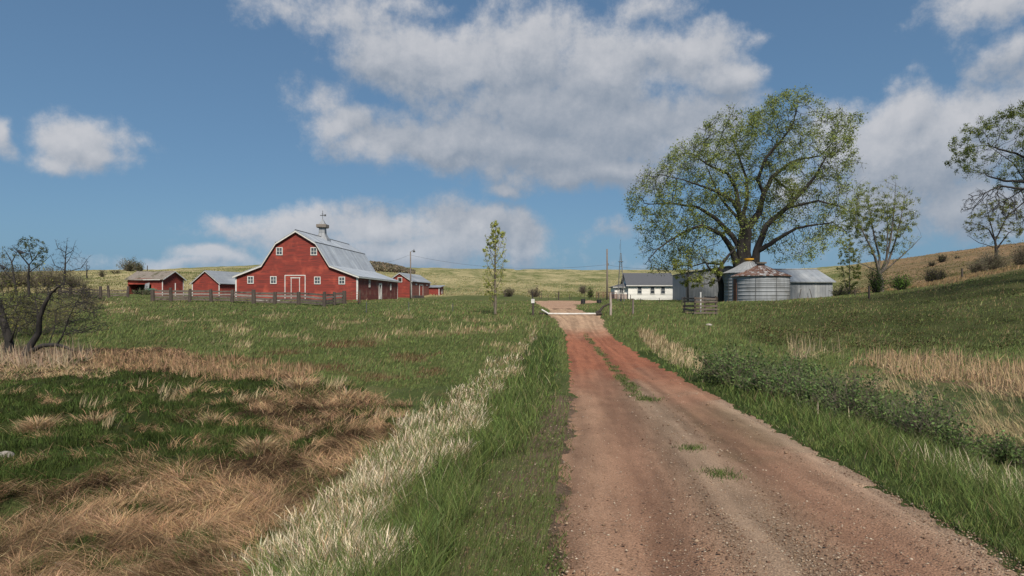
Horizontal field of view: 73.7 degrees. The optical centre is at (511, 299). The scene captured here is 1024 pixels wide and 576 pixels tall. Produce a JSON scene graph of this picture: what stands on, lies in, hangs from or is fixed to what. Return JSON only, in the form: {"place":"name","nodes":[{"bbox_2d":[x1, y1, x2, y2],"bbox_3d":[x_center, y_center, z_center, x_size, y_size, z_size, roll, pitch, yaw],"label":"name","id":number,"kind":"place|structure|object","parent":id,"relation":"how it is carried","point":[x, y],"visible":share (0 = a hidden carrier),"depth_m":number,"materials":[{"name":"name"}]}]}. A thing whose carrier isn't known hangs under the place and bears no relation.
{"place":"outdoors","nodes":[
{"label":"outdoors","id":0,"kind":"place"},
{"bbox_2d":[0,349,412,575],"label":"marsh grass","id":1,"kind":"structure","parent":0,"point":[65,434],"depth_m":13.70,"materials":[{"name":"plant"}]},
{"bbox_2d":[0,243,1023,575],"bbox_3d":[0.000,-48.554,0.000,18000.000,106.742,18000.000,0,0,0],"label":"ground","id":2,"kind":"structure","parent":0,"point":[538,275],"depth_m":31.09,"materials":[{"name":"plant"}]},
{"bbox_2d":[0,246,24,294],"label":"bare tree","id":3,"kind":"object","parent":2,"relation":"on","point":[13,278],"visible":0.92,"depth_m":36.02,"materials":[{"name":"green plant"}]},
{"bbox_2d":[0,260,39,287],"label":"skyline scrub","id":4,"kind":"object","parent":2,"relation":"on","point":[3,279],"visible":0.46,"depth_m":109.41,"materials":[{"name":"brown plant"}]},
{"bbox_2d":[0,279,41,354],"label":"dead willow","id":5,"kind":"object","parent":2,"relation":"on","point":[8,333],"visible":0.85,"depth_m":32.93,"materials":[{"name":"brown plant"}]},
{"bbox_2d":[0,281,51,339],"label":"brush thicket","id":6,"kind":"object","parent":2,"relation":"on","point":[10,324],"visible":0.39,"depth_m":40.24,"materials":[{"name":"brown plant"}]},
{"bbox_2d":[11,236,49,294],"bbox_3d":[-23.948,-1.750,34.001,1.652,3.017,1.718,0,0,0],"label":"leafy scrub tree","id":7,"kind":"object","parent":2,"relation":"on","point":[31,256],"visible":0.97,"depth_m":33.96,"materials":[{"name":"green plant"}]},
{"bbox_2d":[5,259,66,287],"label":"skyline scrub","id":8,"kind":"object","parent":2,"relation":"on","point":[43,275],"visible":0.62,"depth_m":111.76,"materials":[{"name":"brown plant"}]},
{"bbox_2d":[0,411,76,434],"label":"sedge tussock","id":9,"kind":"object","parent":2,"relation":"on","point":[26,427],"visible":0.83,"depth_m":14.58,"materials":[{"name":"plant"}]},
{"bbox_2d":[5,263,93,335],"bbox_3d":[-29.583,-0.042,41.632,5.799,4.629,6.159,0,0,0],"label":"brush thicket","id":10,"kind":"object","parent":2,"relation":"on","point":[47,319],"visible":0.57,"depth_m":42.19,"materials":[{"name":"brown plant"}]},
{"bbox_2d":[0,336,105,369],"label":"dead cattails","id":11,"kind":"object","parent":2,"relation":"on","point":[53,352],"visible":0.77,"depth_m":29.73,"materials":[{"name":"plant"}]},
{"bbox_2d":[33,264,76,286],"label":"skyline scrub","id":12,"kind":"object","parent":2,"relation":"on","point":[58,273],"visible":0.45,"depth_m":115.08,"materials":[{"name":"brown plant"}]},
{"bbox_2d":[14,278,108,356],"bbox_3d":[-21.089,0.796,31.959,4.017,3.807,3.233,0,0,0],"label":"dead willow","id":13,"kind":"object","parent":2,"relation":"on","point":[33,340],"visible":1,"depth_m":31.80,"materials":[{"name":"brown plant"}]},
{"bbox_2d":[35,284,87,323],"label":"brush thicket","id":14,"kind":"object","parent":2,"relation":"on","point":[68,307],"visible":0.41,"depth_m":48.00,"materials":[{"name":"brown plant"}]},
{"bbox_2d":[50,240,89,283],"bbox_3d":[-37.417,-3.357,57.962,2.940,4.177,3.105,0,0,0],"label":"bare tree","id":15,"kind":"object","parent":2,"relation":"on","point":[64,272],"visible":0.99,"depth_m":57.97,"materials":[{"name":"brown plant"}]},
{"bbox_2d":[59,269,94,287],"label":"skyline scrub","id":16,"kind":"object","parent":2,"relation":"on","point":[76,280],"visible":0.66,"depth_m":117.93,"materials":[{"name":"brown plant"}]},
{"bbox_2d":[65,289,107,309],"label":"brush thicket","id":17,"kind":"object","parent":2,"relation":"on","point":[99,305],"visible":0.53,"depth_m":60.17,"materials":[{"name":"brown plant"}]},
{"bbox_2d":[64,408,117,425],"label":"sedge tussock","id":18,"kind":"object","parent":2,"relation":"on","point":[95,418],"visible":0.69,"depth_m":15.57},
{"bbox_2d":[76,281,105,301],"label":"grey bush","id":19,"kind":"object","parent":2,"relation":"on","point":[86,292],"visible":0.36,"depth_m":71.96,"materials":[{"name":"green plant"}]},
{"bbox_2d":[58,285,129,297],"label":"corral fence","id":20,"kind":"object","parent":2,"relation":"on","point":[108,293],"visible":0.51,"depth_m":86.15,"materials":[{"name":"brown wood"}]},
{"bbox_2d":[116,256,138,270],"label":"hill bush","id":21,"kind":"object","parent":2,"relation":"on","point":[128,266],"visible":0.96,"depth_m":213.21,"materials":[{"name":"green plant"}]},
{"bbox_2d":[132,259,144,270],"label":"hill bush","id":22,"kind":"object","parent":2,"relation":"on","point":[140,268],"visible":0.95,"depth_m":213.48,"materials":[{"name":"green plant"}]},
{"bbox_2d":[131,286,150,294],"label":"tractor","id":23,"kind":"object","parent":2,"relation":"on","point":[145,291],"visible":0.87,"depth_m":98.56,"materials":[{"name":"green metal"}]},
{"bbox_2d":[124,271,186,295],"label":"old shed","id":24,"kind":"structure","parent":2,"relation":"on","point":[157,280],"depth_m":106.50,"materials":[{"name":"red"}]},
{"bbox_2d":[163,382,219,399],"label":"sedge tussock","id":25,"kind":"object","parent":2,"relation":"on","point":[189,391],"visible":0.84,"depth_m":20.65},
{"bbox_2d":[85,346,320,381],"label":"dead cattails","id":26,"kind":"object","parent":2,"relation":"on","point":[259,370],"visible":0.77,"depth_m":27.46,"materials":[{"name":"plant"}]},
{"bbox_2d":[186,410,240,425],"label":"sedge tussock","id":27,"kind":"object","parent":2,"relation":"on","point":[215,416],"visible":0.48,"depth_m":15.60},
{"bbox_2d":[190,270,240,296],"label":"red shed","id":28,"kind":"structure","parent":2,"relation":"on","point":[215,280],"depth_m":102.26,"materials":[{"name":"wood"}]},
{"bbox_2d":[0,416,477,575],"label":"matted brown sedge","id":29,"kind":"object","parent":2,"relation":"on","point":[11,555],"visible":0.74,"depth_m":8.57,"materials":[{"name":"plant"}]},
{"bbox_2d":[150,288,345,306],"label":"corral fence","id":30,"kind":"object","parent":2,"relation":"on","point":[273,300],"visible":0.91,"depth_m":70.95,"materials":[{"name":"grey wood"}]},
{"bbox_2d":[232,434,287,455],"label":"sedge tussock","id":31,"kind":"object","parent":2,"relation":"on","point":[265,445],"visible":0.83,"depth_m":12.31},
{"bbox_2d":[0,333,530,444],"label":"matted brown sedge","id":32,"kind":"object","parent":2,"relation":"on","point":[372,426],"visible":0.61,"depth_m":17.11,"materials":[{"name":"plant"}]},
{"bbox_2d":[266,376,328,391],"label":"sedge tussock","id":33,"kind":"object","parent":2,"relation":"on","point":[299,385],"visible":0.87,"depth_m":21.63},
{"bbox_2d":[232,211,398,299],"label":"gambrel barn","id":34,"kind":"structure","parent":2,"relation":"on","point":[296,261],"depth_m":88.13,"materials":[{"name":"red"}]},
{"bbox_2d":[247,276,253,283],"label":"window","id":35,"kind":"structure","parent":34,"relation":"in","point":[250,279],"depth_m":88.32,"materials":[{"name":"white glass"}]},
{"bbox_2d":[270,276,276,283],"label":"window","id":36,"kind":"structure","parent":34,"relation":"in","point":[273,279],"depth_m":88.12,"materials":[{"name":"white glass"}]},
{"bbox_2d":[276,247,282,254],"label":"window","id":37,"kind":"structure","parent":34,"relation":"in","point":[279,250],"depth_m":88.08,"materials":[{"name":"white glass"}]},
{"bbox_2d":[290,277,299,297],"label":"walk door","id":38,"kind":"structure","parent":34,"relation":"in","point":[295,281],"depth_m":87.95,"materials":[{"name":"red"}]},
{"bbox_2d":[285,275,305,298],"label":"sliding door","id":39,"kind":"structure","parent":34,"relation":"in","point":[287,277],"depth_m":87.95,"materials":[{"name":"red"}]},
{"bbox_2d":[310,247,316,254],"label":"window","id":40,"kind":"structure","parent":34,"relation":"in","point":[313,250],"depth_m":87.82,"materials":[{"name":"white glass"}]},
{"bbox_2d":[314,277,320,283],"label":"window","id":41,"kind":"structure","parent":34,"relation":"in","point":[317,280],"depth_m":87.78,"materials":[{"name":"white glass"}]},
{"bbox_2d":[322,387,365,400],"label":"sedge tussock","id":42,"kind":"object","parent":2,"relation":"on","point":[348,395],"visible":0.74,"depth_m":18.56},
{"bbox_2d":[0,298,711,429],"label":"pasture straw","id":43,"kind":"object","parent":2,"relation":"on","point":[681,358],"visible":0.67,"depth_m":27.64,"materials":[{"name":"plant"}]},
{"bbox_2d":[222,333,537,575],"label":"straw grass","id":44,"kind":"structure","parent":2,"relation":"on","point":[324,543],"depth_m":6.90,"materials":[{"name":"plant"}]},
{"bbox_2d":[369,261,415,273],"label":"distant wood","id":45,"kind":"object","parent":2,"relation":"on","point":[379,266],"visible":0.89,"depth_m":304.85,"materials":[{"name":"green plant"}]},
{"bbox_2d":[392,272,430,297],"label":"red shed","id":46,"kind":"structure","parent":2,"relation":"on","point":[420,284],"depth_m":125.79,"materials":[{"name":"wood"}]},
{"bbox_2d":[410,250,414,298],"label":"yard light pole","id":47,"kind":"object","parent":2,"relation":"on","point":[410,272],"visible":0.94,"depth_m":111.89,"materials":[{"name":"brown wood"}]},
{"bbox_2d":[429,285,444,294],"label":"lean shed","id":48,"kind":"structure","parent":2,"relation":"on","point":[436,289],"depth_m":136.15,"materials":[{"name":"red"}]},
{"bbox_2d":[482,220,507,313],"bbox_3d":[-1.187,-2.424,49.987,2.055,6.929,1.626,0,0,0],"label":"poplar sapling","id":49,"kind":"object","parent":2,"relation":"on","point":[495,241],"visible":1,"depth_m":49.94,"materials":[{"name":"green plant"}]},
{"bbox_2d":[502,286,515,296],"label":"grey bush","id":50,"kind":"object","parent":2,"relation":"on","point":[509,293],"visible":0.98,"depth_m":127.80,"materials":[{"name":"green plant"}]},
{"bbox_2d":[447,351,575,575],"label":"shoulder weeds","id":51,"kind":"object","parent":2,"relation":"on","point":[558,565],"visible":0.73,"depth_m":5.60,"materials":[{"name":"green plant"}]},
{"bbox_2d":[0,268,1023,320],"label":"pasture grass","id":52,"kind":"structure","parent":2,"relation":"on","point":[525,303],"depth_m":58.84,"materials":[{"name":"plant"}]},
{"bbox_2d":[0,242,1023,297],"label":"prairie grass","id":53,"kind":"structure","parent":2,"relation":"on","point":[955,277],"depth_m":170.74,"materials":[{"name":"plant"}]},
{"bbox_2d":[527,285,540,296],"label":"grey bush","id":54,"kind":"object","parent":2,"relation":"on","point":[535,293],"visible":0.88,"depth_m":139.58,"materials":[{"name":"green plant"}]},
{"bbox_2d":[537,300,601,308],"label":"yard apron","id":55,"kind":"object","parent":2,"relation":"on","point":[561,304],"visible":0.88,"depth_m":69.18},
{"bbox_2d":[585,284,593,298],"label":"green sapling","id":56,"kind":"object","parent":2,"relation":"on","point":[590,294],"visible":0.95,"depth_m":111.73,"materials":[{"name":"green plant"}]},
{"bbox_2d":[606,249,608,299],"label":"utility pole","id":57,"kind":"object","parent":2,"relation":"on","point":[607,264],"visible":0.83,"depth_m":94.92,"materials":[{"name":"brown wood"}]},
{"bbox_2d":[609,293,611,314],"bbox_3d":[7.227,0.463,50.003,0.206,2.020,0.188,0,0,0],"label":"gate post","id":58,"kind":"object","parent":2,"relation":"on","point":[610,304],"visible":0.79,"depth_m":49.93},
{"bbox_2d":[617,240,624,300],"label":"windmill tower","id":59,"kind":"structure","parent":2,"relation":"on","point":[621,261],"depth_m":87.91,"materials":[{"name":"metal"}]},
{"bbox_2d":[608,273,672,299],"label":"farmhouse","id":60,"kind":"object","parent":2,"relation":"on","point":[644,286],"visible":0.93,"depth_m":120.08,"materials":[{"name":"wood"}]},
{"bbox_2d":[325,331,1021,487],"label":"tall green grass","id":61,"kind":"structure","parent":2,"relation":"on","point":[843,436],"depth_m":11.95,"materials":[{"name":"plant"}]},
{"bbox_2d":[683,296,717,314],"bbox_3d":[13.938,0.594,50.600,1.889,1.775,1.887,0,0,-12],"label":"slat pen","id":62,"kind":"object","parent":2,"relation":"on","point":[705,302],"visible":0.89,"depth_m":49.81,"materials":[{"name":"grey wood"}]},
{"bbox_2d":[670,266,732,300],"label":"tall metal shed","id":63,"kind":"structure","parent":2,"relation":"on","point":[679,291],"depth_m":96.90,"materials":[{"name":"metal"}]},
{"bbox_2d":[671,242,748,301],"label":"cottonwood","id":64,"kind":"object","parent":2,"relation":"on","point":[714,270],"visible":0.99,"depth_m":85.59,"materials":[{"name":"green plant"}]},
{"bbox_2d":[684,336,765,382],"bbox_3d":[5.921,1.697,18.989,1.994,1.355,2.038,0,0,30],"label":"verge shrub","id":65,"kind":"object","parent":2,"relation":"on","point":[704,364],"visible":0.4,"depth_m":18.82,"materials":[{"name":"green plant"}]},
{"bbox_2d":[699,328,780,386],"bbox_3d":[6.017,1.581,17.919,2.231,1.659,2.194,0,0,0],"label":"verge shrub","id":66,"kind":"object","parent":2,"relation":"on","point":[748,359],"visible":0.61,"depth_m":17.77,"materials":[{"name":"green plant"}]},
{"bbox_2d":[723,258,756,301],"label":"grain bin","id":67,"kind":"object","parent":2,"relation":"on","point":[748,263],"visible":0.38,"depth_m":83.13,"materials":[{"name":"metal"}]},
{"bbox_2d":[624,82,868,276],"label":"cottonwood tree","id":68,"kind":"object","parent":2,"relation":"on","point":[745,234],"visible":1,"depth_m":90.44,"materials":[{"name":"green plant"}]},
{"bbox_2d":[731,262,791,300],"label":"grain bin","id":69,"kind":"object","parent":2,"relation":"on","point":[761,281],"visible":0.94,"depth_m":72.61,"materials":[{"name":"metal"}]},
{"bbox_2d":[733,279,736,300],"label":"door","id":70,"kind":"structure","parent":69,"relation":"in","point":[734,280],"depth_m":74.52,"materials":[{"name":"metal"}]},
{"bbox_2d":[729,362,799,394],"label":"verge shrub","id":71,"kind":"object","parent":2,"relation":"on","point":[746,378],"visible":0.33,"depth_m":16.46,"materials":[{"name":"green plant"}]},
{"bbox_2d":[730,342,820,401],"bbox_3d":[6.238,1.704,15.752,1.599,1.432,1.890,0,0,-27],"label":"verge shrub","id":72,"kind":"object","parent":2,"relation":"on","point":[765,375],"visible":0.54,"depth_m":15.84,"materials":[{"name":"green plant"}]},
{"bbox_2d":[767,344,822,384],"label":"verge shrub","id":73,"kind":"object","parent":2,"relation":"on","point":[803,367],"visible":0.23,"depth_m":19.06,"materials":[{"name":"green plant"}]},
{"bbox_2d":[765,356,843,403],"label":"verge shrub","id":74,"kind":"object","parent":2,"relation":"on","point":[804,387],"visible":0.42,"depth_m":14.76,"materials":[{"name":"green plant"}]},
{"bbox_2d":[775,269,835,298],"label":"metal shed","id":75,"kind":"structure","parent":2,"relation":"on","point":[817,283],"depth_m":102.00,"materials":[{"name":"metal"}]},
{"bbox_2d":[779,331,848,359],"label":"dead cattails","id":76,"kind":"object","parent":2,"relation":"on","point":[797,349],"visible":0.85,"depth_m":28.41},
{"bbox_2d":[792,382,852,413],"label":"verge shrub","id":77,"kind":"object","parent":2,"relation":"on","point":[814,400],"visible":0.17,"depth_m":14.09,"materials":[{"name":"green plant"}]},
{"bbox_2d":[828,284,847,295],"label":"green bush","id":78,"kind":"object","parent":2,"relation":"on","point":[835,292],"visible":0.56,"depth_m":91.77,"materials":[{"name":"green plant"}]},
{"bbox_2d":[833,282,862,294],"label":"grey bush","id":79,"kind":"object","parent":2,"relation":"on","point":[857,289],"visible":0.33,"depth_m":104.33,"materials":[{"name":"green plant"}]},
{"bbox_2d":[836,236,861,294],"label":"slender sapling","id":80,"kind":"object","parent":2,"relation":"on","point":[849,260],"visible":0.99,"depth_m":79.92,"materials":[{"name":"green plant"}]},
{"bbox_2d":[802,343,902,427],"bbox_3d":[6.693,1.657,13.132,1.912,1.690,2.018,0,0,0],"label":"verge shrub","id":81,"kind":"object","parent":2,"relation":"on","point":[847,394],"visible":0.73,"depth_m":13.14,"materials":[{"name":"green plant"}]},
{"bbox_2d":[830,386,918,428],"bbox_3d":[6.814,2.052,12.583,1.465,1.025,1.704,0,0,0],"label":"verge shrub","id":82,"kind":"object","parent":2,"relation":"on","point":[872,408],"visible":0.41,"depth_m":12.62,"materials":[{"name":"green plant"}]},
{"bbox_2d":[727,273,1023,351],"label":"grass","id":83,"kind":"structure","parent":2,"relation":"on","point":[827,327],"depth_m":37.73,"materials":[{"name":"green plant"}]},
{"bbox_2d":[864,261,890,292],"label":"green bush","id":84,"kind":"object","parent":2,"relation":"on","point":[875,284],"visible":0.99,"depth_m":72.75,"materials":[{"name":"green plant"}]},
{"bbox_2d":[841,175,921,291],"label":"young cottonwood","id":85,"kind":"object","parent":2,"relation":"on","point":[871,220],"visible":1,"depth_m":73.58,"materials":[{"name":"green plant"}]},
{"bbox_2d":[841,383,941,435],"bbox_3d":[6.966,2.064,12.376,1.792,1.095,1.345,0,0,23],"label":"verge shrub","id":86,"kind":"object","parent":2,"relation":"on","point":[884,413],"visible":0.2,"depth_m":12.40,"materials":[{"name":"green plant"}]},
{"bbox_2d":[885,272,916,289],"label":"green bush","id":87,"kind":"object","parent":2,"relation":"on","point":[900,283],"visible":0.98,"depth_m":69.84,"materials":[{"name":"green plant"}]},
{"bbox_2d":[879,366,981,448],"bbox_3d":[7.015,1.860,11.408,1.701,1.468,1.770,0,0,0],"label":"verge shrub","id":88,"kind":"object","parent":2,"relation":"on","point":[913,426],"visible":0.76,"depth_m":11.38,"materials":[{"name":"green plant"}]},
{"bbox_2d":[920,261,941,281],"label":"hill bush","id":89,"kind":"object","parent":2,"relation":"on","point":[930,278],"visible":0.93,"depth_m":87.77,"materials":[{"name":"green plant"}]},
{"bbox_2d":[841,369,1023,449],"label":"ditch straw","id":90,"kind":"object","parent":2,"relation":"on","point":[1007,429],"visible":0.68,"depth_m":15.32,"materials":[{"name":"plant"}]},
{"bbox_2d":[848,342,1023,397],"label":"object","id":91,"kind":"object","parent":2,"relation":"on","point":[997,381],"visible":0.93,"depth_m":23.30,"materials":[{"name":"plant"}]},
{"bbox_2d":[931,265,948,279],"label":"hill bush","id":92,"kind":"object","parent":2,"relation":"on","point":[943,275],"visible":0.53,"depth_m":91.64,"materials":[{"name":"green plant"}]},
{"bbox_2d":[935,254,949,262],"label":"hill bush","id":93,"kind":"object","parent":2,"relation":"on","point":[941,259],"visible":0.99,"depth_m":199.68,"materials":[{"name":"green plant"}]},
{"bbox_2d":[920,411,989,458],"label":"verge shrub","id":94,"kind":"object","parent":2,"relation":"on","point":[965,442],"visible":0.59,"depth_m":10.93,"materials":[{"name":"green plant"}]},
{"bbox_2d":[966,256,991,272],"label":"dark thicket","id":95,"kind":"object","parent":2,"relation":"on","point":[977,267],"visible":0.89,"depth_m":81.63,"materials":[{"name":"green plant"}]},
{"bbox_2d":[944,99,1023,221],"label":"overhanging tree","id":96,"kind":"object","parent":2,"relation":"on","point":[967,150],"visible":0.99,"depth_m":50.71,"materials":[{"name":"green plant"}]},
{"bbox_2d":[960,185,1023,226],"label":"bare drooping branch","id":97,"kind":"object","parent":96,"relation":"hanging from","point":[1002,207],"visible":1,"depth_m":46.98,"materials":[{"name":"green plant"}]},
{"bbox_2d":[962,197,1023,258],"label":"hilltop tree","id":98,"kind":"object","parent":2,"relation":"on","point":[1001,227],"visible":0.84,"depth_m":104.95,"materials":[{"name":"green plant"}]},
{"bbox_2d":[975,246,1012,269],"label":"dark thicket","id":99,"kind":"object","parent":2,"relation":"on","point":[994,262],"visible":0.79,"depth_m":83.56,"materials":[{"name":"green plant"}]},
{"bbox_2d":[969,425,1023,466],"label":"verge shrub","id":100,"kind":"object","parent":2,"relation":"on","point":[1004,450],"visible":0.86,"depth_m":10.74,"materials":[{"name":"green plant"}]},
{"bbox_2d":[1004,238,1023,264],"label":"dark thicket","id":101,"kind":"object","parent":2,"relation":"on","point":[1016,258],"visible":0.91,"depth_m":80.18,"materials":[{"name":"green plant"}]},
{"bbox_2d":[0,0,1023,271],"label":"sky","id":102,"kind":"structure","parent":0,"point":[165,134],"materials":[{"name":"blue"}]},
{"bbox_2d":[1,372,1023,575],"bbox_3d":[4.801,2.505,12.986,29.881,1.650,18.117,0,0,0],"label":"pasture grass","id":103,"kind":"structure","parent":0,"point":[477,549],"depth_m":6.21,"materials":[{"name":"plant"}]},
{"bbox_2d":[194,431,1023,575],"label":"tall green grass","id":104,"kind":"structure","parent":0,"point":[1006,507],"depth_m":6.04,"materials":[{"name":"plant"}]},
{"bbox_2d":[268,372,1023,574],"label":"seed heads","id":105,"kind":"object","parent":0,"point":[895,455],"visible":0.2,"depth_m":7.62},
{"bbox_2d":[583,334,746,482],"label":"road grass","id":106,"kind":"structure","parent":0,"point":[693,447],"depth_m":15.02,"materials":[{"name":"plant"}]},
{"bbox_2d":[535,301,1016,575],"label":"dirt road","id":107,"kind":"structure","parent":0,"point":[591,373],"depth_m":6.89,"materials":[{"name":"soil"}]},
{"bbox_2d":[548,313,595,314],"bbox_3d":[4.405,1.006,49.950,3.574,0.125,0.120,0,0,2],"label":"white pipe","id":108,"kind":"object","parent":107,"relation":"on","point":[572,313],"visible":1,"depth_m":49.91,"materials":[{"name":"paint"}]},
{"bbox_2d":[596,303,609,314],"bbox_3d":[6.628,0.676,49.885,1.074,0.902,0.389,0,0,0],"label":"fallen log","id":109,"kind":"object","parent":107,"relation":"on","point":[598,312],"visible":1,"depth_m":49.84,"materials":[{"name":"wood"}]},
{"bbox_2d":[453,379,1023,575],"bbox_3d":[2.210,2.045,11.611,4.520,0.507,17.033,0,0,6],"label":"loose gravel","id":110,"kind":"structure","parent":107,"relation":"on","point":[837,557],"depth_m":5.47,"materials":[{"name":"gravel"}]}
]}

